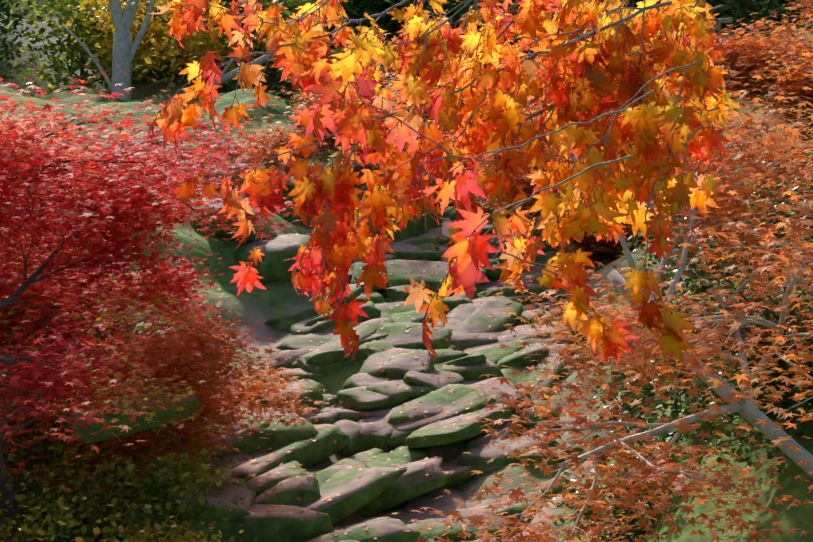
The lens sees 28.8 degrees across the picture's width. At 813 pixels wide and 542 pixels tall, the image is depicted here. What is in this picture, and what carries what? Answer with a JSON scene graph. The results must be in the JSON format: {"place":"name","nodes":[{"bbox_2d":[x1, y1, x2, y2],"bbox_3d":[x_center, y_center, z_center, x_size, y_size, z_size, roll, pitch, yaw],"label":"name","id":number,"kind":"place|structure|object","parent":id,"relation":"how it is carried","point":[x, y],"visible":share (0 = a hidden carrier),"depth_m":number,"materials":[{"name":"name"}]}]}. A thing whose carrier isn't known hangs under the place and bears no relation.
{"place":"outdoors","nodes":[
{"label":"outdoors","id":0,"kind":"place"},
{"bbox_2d":[0,0,812,541],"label":"terrain","id":1,"kind":"structure","parent":0,"point":[262,306],"depth_m":21.86,"materials":[{"name":"green plant"}]},
{"bbox_2d":[0,0,36,64],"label":"bush","id":2,"kind":"object","parent":1,"relation":"on","point":[11,11],"visible":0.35,"depth_m":39.62,"materials":[{"name":"plant"}]},
{"bbox_2d":[0,0,51,78],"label":"bush","id":3,"kind":"object","parent":1,"relation":"on","point":[15,23],"depth_m":37.61,"materials":[{"name":"plant"}]},
{"bbox_2d":[0,0,51,27],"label":"bush","id":4,"kind":"object","parent":1,"relation":"on","point":[19,11],"visible":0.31,"depth_m":48.66,"materials":[{"name":"green plant"}]},
{"bbox_2d":[0,257,116,477],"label":"shrub","id":5,"kind":"object","parent":1,"relation":"on","point":[18,327],"depth_m":15.42,"materials":[{"name":"red plant"}]},
{"bbox_2d":[0,442,166,541],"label":"shrub","id":6,"kind":"object","parent":1,"relation":"on","point":[70,521],"depth_m":13.63,"materials":[{"name":"green plant"}]},
{"bbox_2d":[0,320,167,524],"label":"shrub","id":7,"kind":"object","parent":1,"relation":"on","point":[13,458],"depth_m":14.55,"materials":[{"name":"red plant"}]},
{"bbox_2d":[2,0,168,95],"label":"bush","id":8,"kind":"object","parent":1,"relation":"on","point":[71,48],"depth_m":38.05,"materials":[{"name":"green plant"}]},
{"bbox_2d":[44,527,128,541],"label":"shrub","id":9,"kind":"object","parent":1,"relation":"on","point":[96,530],"visible":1,"depth_m":12.67,"materials":[{"name":"green plant"}]},
{"bbox_2d":[0,454,194,541],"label":"shrub","id":10,"kind":"object","parent":1,"relation":"on","point":[8,520],"depth_m":13.75,"materials":[{"name":"plant"}]},
{"bbox_2d":[19,299,229,456],"bbox_3d":[-2.950,1.180,16.031,2.378,1.837,2.482,0,10,2],"label":"shrub","id":11,"kind":"object","parent":1,"relation":"on","point":[97,335],"depth_m":15.68,"materials":[{"name":"red plant"}]},
{"bbox_2d":[0,227,253,401],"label":"maple","id":12,"kind":"object","parent":1,"relation":"on","point":[179,287],"depth_m":17.02,"materials":[{"name":"red plant"}]},
{"bbox_2d":[53,0,207,73],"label":"bush","id":13,"kind":"object","parent":1,"relation":"on","point":[137,67],"depth_m":45.13,"materials":[{"name":"plant"}]},
{"bbox_2d":[0,69,310,374],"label":"maple","id":14,"kind":"object","parent":1,"relation":"on","point":[18,138],"depth_m":14.68,"materials":[{"name":"red plant"}]},
{"bbox_2d":[89,503,221,541],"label":"shrub","id":15,"kind":"object","parent":1,"relation":"on","point":[188,534],"depth_m":13.40,"materials":[{"name":"green plant"}]},
{"bbox_2d":[57,424,257,541],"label":"shrub","id":16,"kind":"object","parent":1,"relation":"on","point":[187,487],"depth_m":13.96,"materials":[{"name":"green plant"}]},
{"bbox_2d":[49,0,267,86],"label":"bush","id":17,"kind":"object","parent":1,"relation":"on","point":[158,28],"depth_m":36.78,"materials":[{"name":"yellow plant"}]},
{"bbox_2d":[28,0,293,79],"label":"bush","id":18,"kind":"object","parent":1,"relation":"on","point":[227,5],"depth_m":41.60,"materials":[{"name":"plant"}]},
{"bbox_2d":[96,425,230,493],"bbox_3d":[-2.546,1.978,15.525,1.599,1.125,1.621,0,10,2],"label":"shrub","id":19,"kind":"object","parent":1,"relation":"on","point":[200,458],"depth_m":15.62,"materials":[{"name":"plant"}]},
{"bbox_2d":[103,497,256,541],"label":"shrub","id":20,"kind":"object","parent":1,"relation":"on","point":[146,507],"depth_m":13.29,"materials":[{"name":"green plant"}]},
{"bbox_2d":[62,0,326,101],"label":"tree","id":21,"kind":"object","parent":1,"relation":"on","point":[124,50],"visible":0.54,"depth_m":35.07,"materials":[{"name":"grey plant"}]},
{"bbox_2d":[61,311,333,488],"bbox_3d":[-2.049,1.173,15.878,2.664,1.960,3.624,0,10,2],"label":"orange maple","id":22,"kind":"object","parent":1,"relation":"on","point":[223,381],"depth_m":14.98,"materials":[{"name":"orange plant"}]},
{"bbox_2d":[221,0,348,55],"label":"bush","id":23,"kind":"object","parent":1,"relation":"on","point":[265,8],"depth_m":46.31,"materials":[{"name":"plant"}]},
{"bbox_2d":[217,0,388,98],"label":"bush","id":24,"kind":"object","parent":1,"relation":"on","point":[277,72],"depth_m":36.81,"materials":[{"name":"plant"}]},
{"bbox_2d":[223,67,406,175],"bbox_3d":[-1.581,-2.655,28.591,3.845,2.290,4.140,0,10,2],"label":"maple","id":25,"kind":"object","parent":1,"relation":"on","point":[279,137],"depth_m":28.02,"materials":[{"name":"plant"}]},
{"bbox_2d":[8,105,741,541],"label":"rocks","id":26,"kind":"object","parent":1,"relation":"on","point":[326,499],"visible":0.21,"depth_m":18.33,"materials":[{"name":"grey stone"}]},
{"bbox_2d":[254,0,552,127],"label":"bush","id":27,"kind":"object","parent":1,"relation":"on","point":[354,9],"depth_m":33.89,"materials":[{"name":"plant"}]},
{"bbox_2d":[0,24,812,541],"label":"rocks","id":28,"kind":"object","parent":1,"relation":"on","point":[372,494],"visible":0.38,"depth_m":18.38,"materials":[{"name":"grey stone"}]},
{"bbox_2d":[0,150,197,541],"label":"maple","id":29,"kind":"object","parent":28,"relation":"on","point":[77,378],"depth_m":13.24,"materials":[{"name":"red plant"}]},
{"bbox_2d":[0,258,231,521],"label":"maple","id":30,"kind":"object","parent":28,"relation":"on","point":[118,315],"depth_m":14.38,"materials":[{"name":"red plant"}]},
{"bbox_2d":[148,0,742,364],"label":"maple","id":31,"kind":"object","parent":1,"relation":"on","point":[327,78],"depth_m":2.73,"materials":[{"name":"orange plant"}]},
{"bbox_2d":[155,0,725,335],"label":"maple leaves","id":32,"kind":"object","parent":31,"relation":"on","point":[496,170],"visible":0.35,"depth_m":2.72,"materials":[{"name":"orange plant"}]},
{"bbox_2d":[420,68,547,173],"bbox_3d":[2.214,-2.906,32.633,4.657,2.748,4.910,0,10,2],"label":"maple","id":33,"kind":"object","parent":1,"relation":"on","point":[514,101],"depth_m":32.28,"materials":[{"name":"red plant"}]},
{"bbox_2d":[256,17,812,541],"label":"orange maple","id":34,"kind":"object","parent":1,"relation":"on","point":[646,353],"depth_m":10.62,"materials":[{"name":"orange plant"}]},
{"bbox_2d":[447,94,627,180],"bbox_3d":[3.039,-2.483,30.068,4.542,2.557,4.696,0,10,2],"label":"maple","id":35,"kind":"object","parent":1,"relation":"on","point":[535,120],"depth_m":29.11,"materials":[{"name":"plant"}]},
{"bbox_2d":[450,101,657,261],"bbox_3d":[2.861,-1.474,26.858,4.459,2.861,3.579,0,10,2],"label":"maple","id":36,"kind":"object","parent":1,"relation":"on","point":[601,244],"depth_m":26.28,"materials":[{"name":"red plant"}]},
{"bbox_2d":[459,0,725,86],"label":"bush","id":37,"kind":"object","parent":1,"relation":"on","point":[634,4],"depth_m":34.97,"materials":[{"name":"plant"}]},
{"bbox_2d":[544,385,700,541],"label":"shrub","id":38,"kind":"object","parent":1,"relation":"on","point":[637,532],"depth_m":13.26,"materials":[{"name":"orange plant"}]},
{"bbox_2d":[527,96,812,276],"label":"maple","id":39,"kind":"object","parent":1,"relation":"on","point":[752,115],"depth_m":19.97,"materials":[{"name":"orange plant"}]},
{"bbox_2d":[577,305,776,465],"bbox_3d":[2.586,1.094,14.283,2.091,1.764,2.819,0,10,2],"label":"shrub","id":40,"kind":"object","parent":1,"relation":"on","point":[673,415],"depth_m":14.33,"materials":[{"name":"orange plant"}]},
{"bbox_2d":[553,0,808,97],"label":"bush","id":41,"kind":"object","parent":1,"relation":"on","point":[750,8],"depth_m":33.19,"materials":[{"name":"plant"}]},
{"bbox_2d":[590,223,810,416],"bbox_3d":[3.060,0.609,15.909,2.548,2.470,2.919,0,10,2],"label":"shrub","id":42,"kind":"object","parent":1,"relation":"on","point":[678,293],"depth_m":15.58,"materials":[{"name":"orange plant"}]},
{"bbox_2d":[613,109,812,333],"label":"shrub","id":43,"kind":"object","parent":1,"relation":"on","point":[676,220],"depth_m":17.08,"materials":[{"name":"orange plant"}]},
{"bbox_2d":[622,197,812,410],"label":"shrub","id":44,"kind":"object","parent":1,"relation":"on","point":[702,274],"depth_m":12.74,"materials":[{"name":"orange plant"}]},
{"bbox_2d":[659,287,812,467],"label":"shrub","id":45,"kind":"object","parent":1,"relation":"on","point":[788,401],"depth_m":12.33,"materials":[{"name":"orange plant"}]},
{"bbox_2d":[696,0,812,96],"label":"bush","id":46,"kind":"object","parent":1,"relation":"on","point":[777,19],"depth_m":40.17,"materials":[{"name":"plant"}]},
{"bbox_2d":[712,9,812,142],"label":"maple","id":47,"kind":"object","parent":1,"relation":"on","point":[744,61],"depth_m":25.81,"materials":[{"name":"orange plant"}]},
{"bbox_2d":[721,83,812,278],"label":"shrub","id":48,"kind":"object","parent":1,"relation":"on","point":[778,165],"depth_m":18.91,"materials":[{"name":"orange plant"}]},
{"bbox_2d":[737,0,812,29],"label":"bush","id":49,"kind":"object","parent":1,"relation":"on","point":[794,13],"depth_m":44.89,"materials":[{"name":"plant"}]},
{"bbox_2d":[759,0,812,86],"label":"maple","id":50,"kind":"object","parent":1,"relation":"on","point":[791,31],"visible":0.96,"depth_m":18.89,"materials":[{"name":"plant"}]},
{"bbox_2d":[776,0,812,34],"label":"maple","id":51,"kind":"object","parent":1,"relation":"on","point":[809,11],"visible":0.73,"depth_m":30.11,"materials":[{"name":"orange plant"}]},
{"bbox_2d":[789,96,810,140],"bbox_3d":[6.902,-2.430,22.584,2.845,2.524,2.910,0,10,2],"label":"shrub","id":52,"kind":"object","parent":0,"point":[805,108],"depth_m":22.62,"materials":[{"name":"orange plant"}]}
]}

